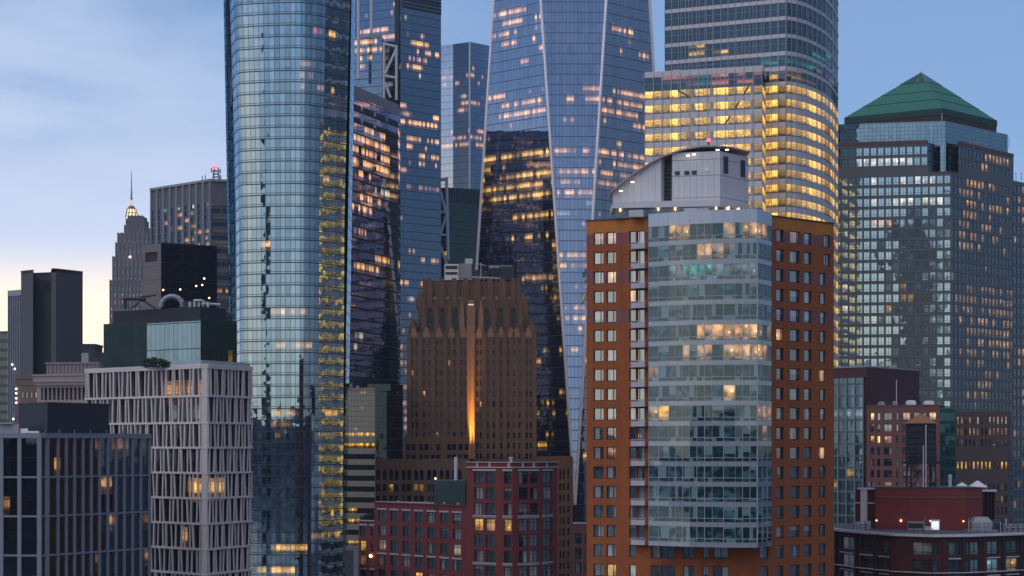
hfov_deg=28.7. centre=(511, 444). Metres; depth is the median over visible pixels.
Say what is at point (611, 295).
window
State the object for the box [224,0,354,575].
glass tower
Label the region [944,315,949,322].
window
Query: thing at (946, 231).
window
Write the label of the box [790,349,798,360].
window
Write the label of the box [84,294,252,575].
office tower
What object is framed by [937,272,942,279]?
window
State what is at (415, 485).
window
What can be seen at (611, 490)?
window
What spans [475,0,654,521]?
tapered skyscraper
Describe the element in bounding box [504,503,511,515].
window
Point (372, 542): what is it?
window
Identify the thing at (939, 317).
window
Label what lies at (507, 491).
window
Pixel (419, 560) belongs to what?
window
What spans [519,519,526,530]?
window
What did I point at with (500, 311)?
window
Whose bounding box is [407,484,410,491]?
window
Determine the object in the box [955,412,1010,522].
podium block
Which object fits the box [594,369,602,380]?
window
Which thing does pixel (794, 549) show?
window
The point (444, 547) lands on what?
window
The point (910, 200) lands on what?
window
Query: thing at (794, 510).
window
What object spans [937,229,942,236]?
window
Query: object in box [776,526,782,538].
window
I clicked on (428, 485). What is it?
window
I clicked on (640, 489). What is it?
window
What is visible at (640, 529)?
window
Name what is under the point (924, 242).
window
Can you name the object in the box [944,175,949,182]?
window
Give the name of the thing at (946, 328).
window
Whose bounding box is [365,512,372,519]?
shrub
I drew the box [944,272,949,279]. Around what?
window
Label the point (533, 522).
window
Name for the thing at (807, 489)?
window
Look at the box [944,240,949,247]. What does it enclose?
window
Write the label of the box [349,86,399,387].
glass block
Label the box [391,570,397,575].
window
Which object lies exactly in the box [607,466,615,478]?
window
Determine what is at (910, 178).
window
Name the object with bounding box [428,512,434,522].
window
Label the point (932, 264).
window
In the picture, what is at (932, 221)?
window
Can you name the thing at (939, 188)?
window
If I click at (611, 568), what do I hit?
window
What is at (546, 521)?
window
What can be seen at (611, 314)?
window
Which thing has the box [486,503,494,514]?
window
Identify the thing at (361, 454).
office building
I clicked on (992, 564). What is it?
window
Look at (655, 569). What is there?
window
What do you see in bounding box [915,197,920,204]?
window
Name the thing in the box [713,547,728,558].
window
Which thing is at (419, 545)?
window
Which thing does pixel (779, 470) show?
window
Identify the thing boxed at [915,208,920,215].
window
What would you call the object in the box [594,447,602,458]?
window
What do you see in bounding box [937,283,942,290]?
window
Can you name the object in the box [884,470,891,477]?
window
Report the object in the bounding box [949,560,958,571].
window
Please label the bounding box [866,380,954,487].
brick apartment block
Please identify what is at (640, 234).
window
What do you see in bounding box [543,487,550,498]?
window
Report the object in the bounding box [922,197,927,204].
window
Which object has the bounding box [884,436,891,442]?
window
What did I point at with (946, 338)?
window
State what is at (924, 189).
window
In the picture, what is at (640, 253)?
window
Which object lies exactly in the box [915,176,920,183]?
window
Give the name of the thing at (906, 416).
window
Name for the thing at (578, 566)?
window
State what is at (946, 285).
window
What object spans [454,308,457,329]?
window
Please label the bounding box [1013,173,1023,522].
office wing
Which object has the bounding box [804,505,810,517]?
window
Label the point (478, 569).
window
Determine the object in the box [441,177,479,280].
braced block
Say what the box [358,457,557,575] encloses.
brick apartment block
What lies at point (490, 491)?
window
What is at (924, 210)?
window
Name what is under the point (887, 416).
window
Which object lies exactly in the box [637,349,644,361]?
window
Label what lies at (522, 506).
window
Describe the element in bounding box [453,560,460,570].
window
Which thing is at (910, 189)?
window
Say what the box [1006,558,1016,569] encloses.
window
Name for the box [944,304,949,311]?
window
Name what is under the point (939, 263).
window
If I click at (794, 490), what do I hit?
window
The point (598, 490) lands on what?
window
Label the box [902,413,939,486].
water tower
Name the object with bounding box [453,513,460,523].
window
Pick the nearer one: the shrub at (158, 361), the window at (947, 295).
the shrub at (158, 361)
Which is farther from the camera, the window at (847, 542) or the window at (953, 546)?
the window at (847, 542)
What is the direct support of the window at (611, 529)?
in the apartment tower at (709, 372)
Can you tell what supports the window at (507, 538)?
in the brick apartment block at (492, 519)
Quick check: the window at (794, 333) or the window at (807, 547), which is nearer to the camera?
the window at (794, 333)
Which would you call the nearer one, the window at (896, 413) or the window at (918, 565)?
the window at (918, 565)
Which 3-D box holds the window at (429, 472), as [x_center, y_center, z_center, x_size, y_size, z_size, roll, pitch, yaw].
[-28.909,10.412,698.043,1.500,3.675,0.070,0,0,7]
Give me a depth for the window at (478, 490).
382.27 m
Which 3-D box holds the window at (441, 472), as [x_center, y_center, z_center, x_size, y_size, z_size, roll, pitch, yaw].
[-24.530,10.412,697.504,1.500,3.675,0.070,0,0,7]
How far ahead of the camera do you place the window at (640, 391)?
308.40 m
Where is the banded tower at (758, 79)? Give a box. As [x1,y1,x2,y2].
[644,0,837,366]
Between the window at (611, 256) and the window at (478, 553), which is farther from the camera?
the window at (478, 553)
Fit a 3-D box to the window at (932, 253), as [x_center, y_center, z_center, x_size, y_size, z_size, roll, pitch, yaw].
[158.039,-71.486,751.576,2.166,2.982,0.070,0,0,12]
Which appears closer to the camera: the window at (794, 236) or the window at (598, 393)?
the window at (794, 236)
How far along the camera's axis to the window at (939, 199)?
751.01 m
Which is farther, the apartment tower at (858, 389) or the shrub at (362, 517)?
the apartment tower at (858, 389)
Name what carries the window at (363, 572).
in the brick apartment block at (492, 519)
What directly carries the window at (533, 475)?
in the brick apartment block at (492, 519)
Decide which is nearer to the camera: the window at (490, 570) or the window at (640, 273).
the window at (640, 273)
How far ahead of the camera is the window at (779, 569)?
306.83 m
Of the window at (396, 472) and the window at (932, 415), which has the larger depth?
the window at (396, 472)
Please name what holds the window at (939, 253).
in the pyramid tower at (925, 222)
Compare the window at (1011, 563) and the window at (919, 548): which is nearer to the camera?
the window at (919, 548)
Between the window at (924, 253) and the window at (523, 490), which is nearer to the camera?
the window at (523, 490)
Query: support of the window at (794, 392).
in the apartment tower at (709, 372)
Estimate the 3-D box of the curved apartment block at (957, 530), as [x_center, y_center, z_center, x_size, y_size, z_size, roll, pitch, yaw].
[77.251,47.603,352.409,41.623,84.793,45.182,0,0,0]
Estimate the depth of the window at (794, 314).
309.46 m
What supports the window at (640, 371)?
in the apartment tower at (709, 372)
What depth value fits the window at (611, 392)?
310.52 m
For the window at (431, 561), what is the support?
in the brick apartment block at (492, 519)
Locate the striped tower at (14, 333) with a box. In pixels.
[8,290,20,423]
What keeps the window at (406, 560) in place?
in the brick apartment block at (492, 519)
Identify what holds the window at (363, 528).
in the brick apartment block at (492, 519)
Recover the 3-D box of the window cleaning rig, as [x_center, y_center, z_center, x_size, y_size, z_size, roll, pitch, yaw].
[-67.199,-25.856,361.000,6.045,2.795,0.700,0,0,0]
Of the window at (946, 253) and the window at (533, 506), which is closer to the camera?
the window at (533, 506)
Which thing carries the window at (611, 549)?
in the apartment tower at (709, 372)
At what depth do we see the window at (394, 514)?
403.22 m
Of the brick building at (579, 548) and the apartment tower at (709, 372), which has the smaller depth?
the apartment tower at (709, 372)
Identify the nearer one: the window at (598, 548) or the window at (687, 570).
the window at (687, 570)
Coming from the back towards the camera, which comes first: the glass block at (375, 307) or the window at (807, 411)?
the glass block at (375, 307)
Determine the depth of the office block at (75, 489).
307.55 m
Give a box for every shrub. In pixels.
[141,358,149,367]
[146,357,153,367]
[151,357,158,367]
[155,358,163,367]
[359,515,367,519]
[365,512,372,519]
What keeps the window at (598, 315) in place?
in the apartment tower at (709, 372)
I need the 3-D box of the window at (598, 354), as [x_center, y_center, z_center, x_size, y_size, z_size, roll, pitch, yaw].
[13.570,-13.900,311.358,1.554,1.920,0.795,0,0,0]
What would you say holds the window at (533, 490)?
in the brick apartment block at (492, 519)
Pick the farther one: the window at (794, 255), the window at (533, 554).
the window at (533, 554)
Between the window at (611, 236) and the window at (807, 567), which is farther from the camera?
the window at (807, 567)
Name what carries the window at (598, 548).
in the apartment tower at (709, 372)
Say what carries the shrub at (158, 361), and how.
on the office tower at (188, 407)
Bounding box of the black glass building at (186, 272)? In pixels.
[143,242,216,309]
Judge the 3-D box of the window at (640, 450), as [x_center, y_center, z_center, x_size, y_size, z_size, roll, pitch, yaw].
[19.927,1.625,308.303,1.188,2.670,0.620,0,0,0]
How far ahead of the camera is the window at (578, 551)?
461.72 m
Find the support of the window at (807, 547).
in the apartment tower at (709, 372)
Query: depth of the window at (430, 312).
743.80 m
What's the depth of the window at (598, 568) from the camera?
311.43 m
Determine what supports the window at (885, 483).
in the brick apartment block at (885, 441)
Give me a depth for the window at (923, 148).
752.20 m
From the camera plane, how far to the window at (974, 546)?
332.89 m
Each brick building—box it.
[15,376,36,423]
[573,522,585,575]
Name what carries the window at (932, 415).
in the brick apartment block at (885, 441)
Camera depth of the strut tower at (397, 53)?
1100.21 m
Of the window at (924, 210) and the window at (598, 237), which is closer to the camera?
the window at (598, 237)
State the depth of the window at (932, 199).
751.47 m
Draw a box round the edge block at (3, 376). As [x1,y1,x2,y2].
[0,331,7,422]
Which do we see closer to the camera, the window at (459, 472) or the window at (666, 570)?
the window at (666, 570)
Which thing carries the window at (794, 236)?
in the apartment tower at (709, 372)
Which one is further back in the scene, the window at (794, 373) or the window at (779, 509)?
the window at (794, 373)
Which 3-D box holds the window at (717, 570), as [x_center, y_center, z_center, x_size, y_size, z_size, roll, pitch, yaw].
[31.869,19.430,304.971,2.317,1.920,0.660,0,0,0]
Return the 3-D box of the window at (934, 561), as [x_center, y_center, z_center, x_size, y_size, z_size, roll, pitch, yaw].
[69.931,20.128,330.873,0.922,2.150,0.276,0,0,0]
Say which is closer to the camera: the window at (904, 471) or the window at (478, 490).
the window at (478, 490)
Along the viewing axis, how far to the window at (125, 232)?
1500.32 m
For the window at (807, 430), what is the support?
in the apartment tower at (709, 372)
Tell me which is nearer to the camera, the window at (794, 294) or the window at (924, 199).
the window at (794, 294)
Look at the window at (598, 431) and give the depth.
311.43 m
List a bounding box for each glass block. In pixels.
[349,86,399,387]
[367,384,402,459]
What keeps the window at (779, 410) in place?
in the apartment tower at (709, 372)
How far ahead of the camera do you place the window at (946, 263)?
750.55 m
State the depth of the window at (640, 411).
308.40 m
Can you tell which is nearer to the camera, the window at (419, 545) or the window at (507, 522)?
the window at (507, 522)
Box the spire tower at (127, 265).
[109,170,149,323]
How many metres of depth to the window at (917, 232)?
752.75 m
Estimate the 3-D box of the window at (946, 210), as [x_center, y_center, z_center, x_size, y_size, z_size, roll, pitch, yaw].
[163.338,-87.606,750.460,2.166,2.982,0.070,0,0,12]
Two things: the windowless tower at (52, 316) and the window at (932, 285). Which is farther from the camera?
the windowless tower at (52, 316)
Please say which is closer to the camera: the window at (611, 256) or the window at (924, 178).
the window at (611, 256)
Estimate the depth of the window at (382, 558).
406.28 m
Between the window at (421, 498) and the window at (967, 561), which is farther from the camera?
the window at (421, 498)
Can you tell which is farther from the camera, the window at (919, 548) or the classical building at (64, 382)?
the classical building at (64, 382)
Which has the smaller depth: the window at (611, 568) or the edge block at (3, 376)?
the window at (611, 568)
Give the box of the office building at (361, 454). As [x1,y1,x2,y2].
[346,384,375,548]
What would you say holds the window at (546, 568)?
in the brick apartment block at (492, 519)
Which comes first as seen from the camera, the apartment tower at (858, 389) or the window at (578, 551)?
the window at (578, 551)
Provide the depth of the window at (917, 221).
752.75 m
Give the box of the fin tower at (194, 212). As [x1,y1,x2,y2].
[150,166,228,320]
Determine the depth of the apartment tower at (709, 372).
306.72 m
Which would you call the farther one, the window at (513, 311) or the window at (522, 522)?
the window at (513, 311)
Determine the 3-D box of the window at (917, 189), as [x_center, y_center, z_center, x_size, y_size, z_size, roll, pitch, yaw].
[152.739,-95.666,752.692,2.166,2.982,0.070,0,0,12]
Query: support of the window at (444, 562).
in the brick apartment block at (492, 519)
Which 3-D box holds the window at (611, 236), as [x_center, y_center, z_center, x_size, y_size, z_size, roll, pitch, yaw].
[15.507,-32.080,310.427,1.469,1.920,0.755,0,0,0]
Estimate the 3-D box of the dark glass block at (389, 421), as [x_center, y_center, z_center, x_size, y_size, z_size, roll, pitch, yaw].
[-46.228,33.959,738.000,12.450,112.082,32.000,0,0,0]
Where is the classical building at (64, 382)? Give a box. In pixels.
[32,353,102,402]
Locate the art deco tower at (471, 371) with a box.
[375,259,572,575]
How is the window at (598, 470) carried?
in the apartment tower at (709, 372)
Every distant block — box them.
[83,344,102,361]
[94,352,102,362]
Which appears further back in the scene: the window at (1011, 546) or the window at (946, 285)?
the window at (946, 285)
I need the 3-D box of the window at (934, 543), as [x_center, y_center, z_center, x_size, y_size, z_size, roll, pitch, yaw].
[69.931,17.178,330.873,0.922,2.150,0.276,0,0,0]
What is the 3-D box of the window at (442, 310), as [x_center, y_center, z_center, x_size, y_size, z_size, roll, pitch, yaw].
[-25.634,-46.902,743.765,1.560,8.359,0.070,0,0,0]
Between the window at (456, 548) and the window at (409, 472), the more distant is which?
the window at (409, 472)
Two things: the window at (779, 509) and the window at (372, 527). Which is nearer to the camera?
the window at (779, 509)
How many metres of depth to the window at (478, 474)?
382.22 m
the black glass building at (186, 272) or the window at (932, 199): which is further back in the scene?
the black glass building at (186, 272)
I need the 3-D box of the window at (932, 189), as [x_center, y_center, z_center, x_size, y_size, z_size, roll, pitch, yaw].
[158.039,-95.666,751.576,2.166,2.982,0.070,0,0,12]
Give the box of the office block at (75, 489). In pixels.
[0,402,151,575]
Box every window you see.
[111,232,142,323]
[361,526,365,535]
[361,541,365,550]
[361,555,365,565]
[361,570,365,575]
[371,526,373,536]
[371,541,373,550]
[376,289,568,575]
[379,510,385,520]
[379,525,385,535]
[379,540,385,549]
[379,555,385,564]
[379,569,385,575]
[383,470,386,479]
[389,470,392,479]
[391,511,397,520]
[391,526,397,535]
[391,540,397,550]
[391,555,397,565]
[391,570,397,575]
[395,470,398,479]
[402,470,405,479]
[403,511,409,521]
[403,526,409,536]
[403,541,409,551]
[403,556,409,566]
[403,571,409,575]
[407,470,410,479]
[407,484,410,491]
[414,470,417,479]
[414,484,417,491]
[416,512,422,522]
[416,527,422,537]
[416,542,422,552]
[416,557,422,567]
[419,484,423,491]
[419,496,423,501]
[420,470,423,479]
[427,470,430,479]
[427,484,430,491]
[428,308,432,329]
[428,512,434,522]
[428,528,434,537]
[428,543,434,553]
[428,558,434,568]
[433,470,436,479]
[440,470,443,479]
[441,308,444,329]
[441,513,447,523]
[441,528,447,538]
[441,544,447,554]
[441,559,447,569]
[446,470,449,479]
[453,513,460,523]
[453,529,460,539]
[453,544,460,554]
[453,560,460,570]
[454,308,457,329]
[458,470,461,479]
[475,471,482,483]
[475,487,482,498]
[475,503,482,514]
[475,518,482,530]
[475,534,482,545]
[475,550,482,561]
[475,565,482,575]
[485,308,488,329]
[486,472,494,483]
[486,487,494,499]
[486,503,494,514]
[486,519,494,530]
[486,535,494,546]
[486,550,494,562]
[486,566,494,575]
[498,308,502,329]
[504,472,511,483]
[504,488,511,499]
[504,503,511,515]
[504,519,511,531]
[504,535,511,546]
[504,551,511,562]
[504,567,511,575]
[511,308,515,329]
[519,472,526,483]
[519,487,526,499]
[519,503,526,514]
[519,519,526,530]
[519,535,526,546]
[519,551,526,562]
[519,567,526,575]
[530,472,536,483]
[530,487,536,498]
[530,503,536,514]
[530,519,536,530]
[530,535,536,546]
[530,550,536,562]
[530,566,536,575]
[543,471,550,482]
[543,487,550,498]
[543,502,550,514]
[543,518,550,529]
[543,534,550,545]
[543,549,550,561]
[543,565,550,575]
[575,533,581,543]
[575,548,581,558]
[575,563,581,572]
[594,233,602,244]
[594,252,602,264]
[594,272,602,283]
[594,291,602,303]
[594,310,602,322]
[594,330,602,341]
[594,349,602,361]
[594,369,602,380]
[594,388,602,400]
[594,408,602,419]
[594,427,602,439]
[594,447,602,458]
[594,466,602,478]
[594,486,602,497]
[594,505,602,517]
[594,525,602,536]
[594,544,602,556]
[594,564,602,575]
[607,232,615,244]
[607,251,615,263]
[607,271,615,283]
[607,291,615,302]
[607,310,615,322]
[607,330,615,341]
[607,349,615,361]
[607,369,615,380]
[607,388,615,400]
[607,408,615,419]
[607,427,615,439]
[607,447,615,458]
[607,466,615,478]
[607,486,615,497]
[607,505,615,517]
[607,525,615,536]
[607,544,615,556]
[607,564,615,575]
[630,229,828,575]
[637,230,644,243]
[637,250,644,262]
[637,270,644,282]
[637,289,644,302]
[637,309,644,322]
[637,329,644,341]
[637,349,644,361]
[637,368,644,381]
[637,388,644,401]
[637,408,644,420]
[637,427,644,440]
[637,447,644,460]
[637,467,644,480]
[637,486,644,499]
[637,506,644,519]
[637,526,644,539]
[651,546,659,557]
[651,565,659,575]
[661,546,674,557]
[661,565,674,575]
[683,547,693,557]
[683,566,693,575]
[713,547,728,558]
[713,566,728,575]
[760,546,767,558]
[760,566,767,575]
[776,407,782,419]
[776,427,782,439]
[776,447,782,458]
[776,467,782,478]
[776,486,782,498]
[776,506,782,518]
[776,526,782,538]
[776,546,782,557]
[776,565,782,575]
[790,231,798,243]
[790,251,798,263]
[790,270,798,282]
[790,290,798,302]
[790,309,798,321]
[790,329,798,341]
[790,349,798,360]
[790,368,798,380]
[790,388,798,400]
[790,408,798,419]
[790,427,798,439]
[790,447,798,458]
[790,466,798,478]
[790,486,798,498]
[790,506,798,517]
[790,525,798,537]
[790,545,798,556]
[790,564,798,575]
[804,369,810,380]
[804,388,810,400]
[804,408,810,419]
[804,427,810,439]
[804,447,810,458]
[804,466,810,478]
[804,486,810,497]
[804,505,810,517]
[804,525,810,536]
[804,544,810,556]
[804,563,810,575]
[838,146,949,405]
[842,536,853,549]
[842,553,853,565]
[842,570,853,575]
[862,539,872,551]
[862,556,872,568]
[881,540,888,552]
[881,557,888,569]
[884,413,891,419]
[884,424,891,431]
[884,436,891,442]
[884,447,891,454]
[884,459,891,465]
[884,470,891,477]
[884,482,891,485]
[896,413,897,485]
[903,412,909,419]
[903,470,909,477]
[908,176,912,183]
[908,187,912,194]
[908,198,912,205]
[913,542,931,554]
[913,560,931,572]
[914,470,918,477]
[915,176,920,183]
[915,187,920,194]
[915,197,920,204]
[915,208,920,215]
[915,219,920,226]
[915,230,920,237]
[921,146,926,153]
[922,176,927,183]
[922,187,927,194]
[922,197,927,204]
[922,208,927,215]
[922,219,927,226]
[922,229,927,236]
[922,240,927,247]
[922,251,927,258]
[929,412,935,419]
[930,176,934,183]
[930,186,934,193]
[930,197,934,204]
[930,208,934,215]
[930,219,934,226]
[930,229,934,236]
[930,240,934,247]
[930,251,934,258]
[930,261,934,268]
[930,272,934,279]
[930,283,934,290]
[933,542,936,554]
[933,560,936,572]
[937,175,942,182]
[937,186,942,193]
[937,197,942,204]
[937,208,942,215]
[937,218,942,225]
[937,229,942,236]
[937,240,942,247]
[937,251,942,258]
[937,261,942,268]
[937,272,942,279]
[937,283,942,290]
[937,294,942,301]
[937,304,942,311]
[937,315,942,322]
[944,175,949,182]
[944,186,949,193]
[944,197,949,204]
[944,207,949,215]
[944,218,949,225]
[944,229,949,236]
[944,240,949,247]
[944,250,949,257]
[944,261,949,268]
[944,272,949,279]
[944,283,949,290]
[944,293,949,300]
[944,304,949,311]
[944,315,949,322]
[944,326,949,333]
[944,336,949,343]
[944,347,949,354]
[949,542,958,554]
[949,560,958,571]
[952,147,1012,522]
[957,417,970,484]
[966,542,968,554]
[966,560,968,571]
[970,542,978,554]
[970,559,978,571]
[987,541,997,553]
[987,559,997,570]
[1006,540,1016,552]
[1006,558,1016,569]
[1014,185,1023,264]
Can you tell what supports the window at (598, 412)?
in the apartment tower at (709, 372)
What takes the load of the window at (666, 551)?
in the apartment tower at (709, 372)
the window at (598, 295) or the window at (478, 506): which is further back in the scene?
the window at (478, 506)
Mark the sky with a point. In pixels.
(93, 93)
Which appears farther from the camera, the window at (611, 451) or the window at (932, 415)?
the window at (932, 415)
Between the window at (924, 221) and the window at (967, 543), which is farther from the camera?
the window at (924, 221)
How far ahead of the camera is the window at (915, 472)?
466.71 m
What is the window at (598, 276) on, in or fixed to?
in the apartment tower at (709, 372)
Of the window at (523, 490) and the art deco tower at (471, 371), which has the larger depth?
the art deco tower at (471, 371)
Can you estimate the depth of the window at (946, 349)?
750.55 m
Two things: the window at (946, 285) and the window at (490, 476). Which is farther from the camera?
the window at (946, 285)
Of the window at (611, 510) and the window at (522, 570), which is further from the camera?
the window at (522, 570)
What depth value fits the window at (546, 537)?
383.77 m
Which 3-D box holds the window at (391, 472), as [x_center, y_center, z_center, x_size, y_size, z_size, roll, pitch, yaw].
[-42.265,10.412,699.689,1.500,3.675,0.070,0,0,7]
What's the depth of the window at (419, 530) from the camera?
396.77 m
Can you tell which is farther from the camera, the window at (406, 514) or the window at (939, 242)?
the window at (939, 242)
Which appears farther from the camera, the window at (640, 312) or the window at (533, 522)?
the window at (533, 522)
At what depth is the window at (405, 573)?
400.18 m
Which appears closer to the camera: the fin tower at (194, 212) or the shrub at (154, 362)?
the shrub at (154, 362)
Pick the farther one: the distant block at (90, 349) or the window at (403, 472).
the distant block at (90, 349)
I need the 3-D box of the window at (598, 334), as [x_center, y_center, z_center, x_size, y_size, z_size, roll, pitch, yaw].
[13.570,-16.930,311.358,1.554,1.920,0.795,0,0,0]
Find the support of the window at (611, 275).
in the apartment tower at (709, 372)
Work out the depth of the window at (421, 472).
698.40 m
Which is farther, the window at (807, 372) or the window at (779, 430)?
the window at (807, 372)
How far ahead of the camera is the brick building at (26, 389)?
662.62 m
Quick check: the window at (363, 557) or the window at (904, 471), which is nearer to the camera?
the window at (363, 557)
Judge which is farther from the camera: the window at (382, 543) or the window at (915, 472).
the window at (915, 472)
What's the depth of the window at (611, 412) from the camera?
310.52 m
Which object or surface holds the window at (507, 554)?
in the brick apartment block at (492, 519)
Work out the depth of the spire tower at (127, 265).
1503.00 m
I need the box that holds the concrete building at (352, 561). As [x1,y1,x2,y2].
[345,547,359,575]
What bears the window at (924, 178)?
in the pyramid tower at (925, 222)
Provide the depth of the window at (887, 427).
469.86 m
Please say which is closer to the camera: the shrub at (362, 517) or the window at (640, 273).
the window at (640, 273)
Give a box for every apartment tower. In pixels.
[586,138,834,575]
[834,365,919,522]
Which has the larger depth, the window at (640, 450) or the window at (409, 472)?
the window at (409, 472)
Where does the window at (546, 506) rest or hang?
in the brick apartment block at (492, 519)
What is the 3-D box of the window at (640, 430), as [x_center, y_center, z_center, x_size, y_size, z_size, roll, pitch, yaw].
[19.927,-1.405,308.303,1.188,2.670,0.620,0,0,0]
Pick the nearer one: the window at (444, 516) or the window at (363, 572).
the window at (444, 516)
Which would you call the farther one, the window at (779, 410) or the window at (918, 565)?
the window at (918, 565)
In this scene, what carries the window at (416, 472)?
in the art deco tower at (471, 371)
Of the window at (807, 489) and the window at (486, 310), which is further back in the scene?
the window at (486, 310)
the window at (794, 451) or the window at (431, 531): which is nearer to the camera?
the window at (794, 451)
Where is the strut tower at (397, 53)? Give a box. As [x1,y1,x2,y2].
[354,0,440,435]
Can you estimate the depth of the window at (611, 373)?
310.52 m
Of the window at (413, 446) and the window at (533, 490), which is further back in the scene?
the window at (413, 446)
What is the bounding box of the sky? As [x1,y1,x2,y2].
[0,0,1023,351]
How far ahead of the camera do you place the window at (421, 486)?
698.23 m
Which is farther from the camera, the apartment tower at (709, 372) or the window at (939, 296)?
the window at (939, 296)
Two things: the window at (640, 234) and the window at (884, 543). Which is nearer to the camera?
the window at (640, 234)
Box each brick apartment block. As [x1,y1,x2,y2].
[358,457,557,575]
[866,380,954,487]
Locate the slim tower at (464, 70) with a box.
[441,41,488,189]
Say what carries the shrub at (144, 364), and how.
on the office tower at (188, 407)
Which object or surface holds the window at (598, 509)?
in the apartment tower at (709, 372)
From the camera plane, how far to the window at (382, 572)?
406.28 m
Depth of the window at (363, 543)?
410.37 m
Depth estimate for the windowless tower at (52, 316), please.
809.74 m
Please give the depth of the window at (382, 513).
406.28 m
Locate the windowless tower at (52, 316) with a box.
[21,268,82,376]
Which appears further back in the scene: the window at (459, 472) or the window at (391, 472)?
the window at (391, 472)
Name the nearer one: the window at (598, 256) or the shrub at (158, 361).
the window at (598, 256)
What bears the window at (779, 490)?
in the apartment tower at (709, 372)
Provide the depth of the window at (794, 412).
309.46 m
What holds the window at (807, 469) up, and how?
in the apartment tower at (709, 372)
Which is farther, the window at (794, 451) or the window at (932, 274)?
the window at (932, 274)
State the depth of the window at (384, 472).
699.93 m
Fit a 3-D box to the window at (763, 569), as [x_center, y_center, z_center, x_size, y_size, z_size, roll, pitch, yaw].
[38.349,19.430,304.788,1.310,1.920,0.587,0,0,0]
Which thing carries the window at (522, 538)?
in the brick apartment block at (492, 519)
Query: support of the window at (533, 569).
in the brick apartment block at (492, 519)
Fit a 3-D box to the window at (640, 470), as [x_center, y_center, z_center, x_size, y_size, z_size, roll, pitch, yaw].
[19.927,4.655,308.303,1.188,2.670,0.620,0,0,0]
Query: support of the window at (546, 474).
in the brick apartment block at (492, 519)
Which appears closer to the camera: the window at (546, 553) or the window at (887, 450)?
the window at (546, 553)
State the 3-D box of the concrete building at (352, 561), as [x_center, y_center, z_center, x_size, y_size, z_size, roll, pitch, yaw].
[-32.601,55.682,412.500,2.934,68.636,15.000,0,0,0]
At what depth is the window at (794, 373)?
309.46 m
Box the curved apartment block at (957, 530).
[834,474,1023,575]
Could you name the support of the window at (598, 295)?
in the apartment tower at (709, 372)
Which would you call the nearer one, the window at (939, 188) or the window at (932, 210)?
the window at (939, 188)
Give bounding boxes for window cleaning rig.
[123,294,155,308]
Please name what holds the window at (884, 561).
in the curved apartment block at (957, 530)
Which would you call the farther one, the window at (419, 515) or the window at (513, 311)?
the window at (513, 311)
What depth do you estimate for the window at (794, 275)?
309.46 m
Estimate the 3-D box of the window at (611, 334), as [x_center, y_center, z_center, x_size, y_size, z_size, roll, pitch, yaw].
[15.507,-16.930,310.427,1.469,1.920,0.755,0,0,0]
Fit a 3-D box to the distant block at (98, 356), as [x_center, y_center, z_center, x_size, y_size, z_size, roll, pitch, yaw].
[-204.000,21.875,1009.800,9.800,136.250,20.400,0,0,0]
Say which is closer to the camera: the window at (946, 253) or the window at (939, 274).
the window at (946, 253)
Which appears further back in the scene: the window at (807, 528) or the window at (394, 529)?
the window at (394, 529)
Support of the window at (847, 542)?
in the curved apartment block at (957, 530)
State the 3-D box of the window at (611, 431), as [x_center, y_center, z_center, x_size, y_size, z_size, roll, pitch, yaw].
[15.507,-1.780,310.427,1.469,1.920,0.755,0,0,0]
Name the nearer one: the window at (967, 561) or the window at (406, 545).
the window at (967, 561)
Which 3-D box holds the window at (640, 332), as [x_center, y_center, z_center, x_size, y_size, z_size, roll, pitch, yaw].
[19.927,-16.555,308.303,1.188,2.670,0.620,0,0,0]
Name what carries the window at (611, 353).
in the apartment tower at (709, 372)
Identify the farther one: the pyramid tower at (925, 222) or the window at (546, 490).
the pyramid tower at (925, 222)
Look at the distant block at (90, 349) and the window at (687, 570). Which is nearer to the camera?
the window at (687, 570)
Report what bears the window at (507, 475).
in the brick apartment block at (492, 519)
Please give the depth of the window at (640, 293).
308.40 m
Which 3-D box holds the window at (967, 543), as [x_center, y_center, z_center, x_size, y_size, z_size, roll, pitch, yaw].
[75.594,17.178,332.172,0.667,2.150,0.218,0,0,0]
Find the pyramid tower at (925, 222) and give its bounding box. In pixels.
[838,72,1013,522]
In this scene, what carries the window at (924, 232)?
in the pyramid tower at (925, 222)

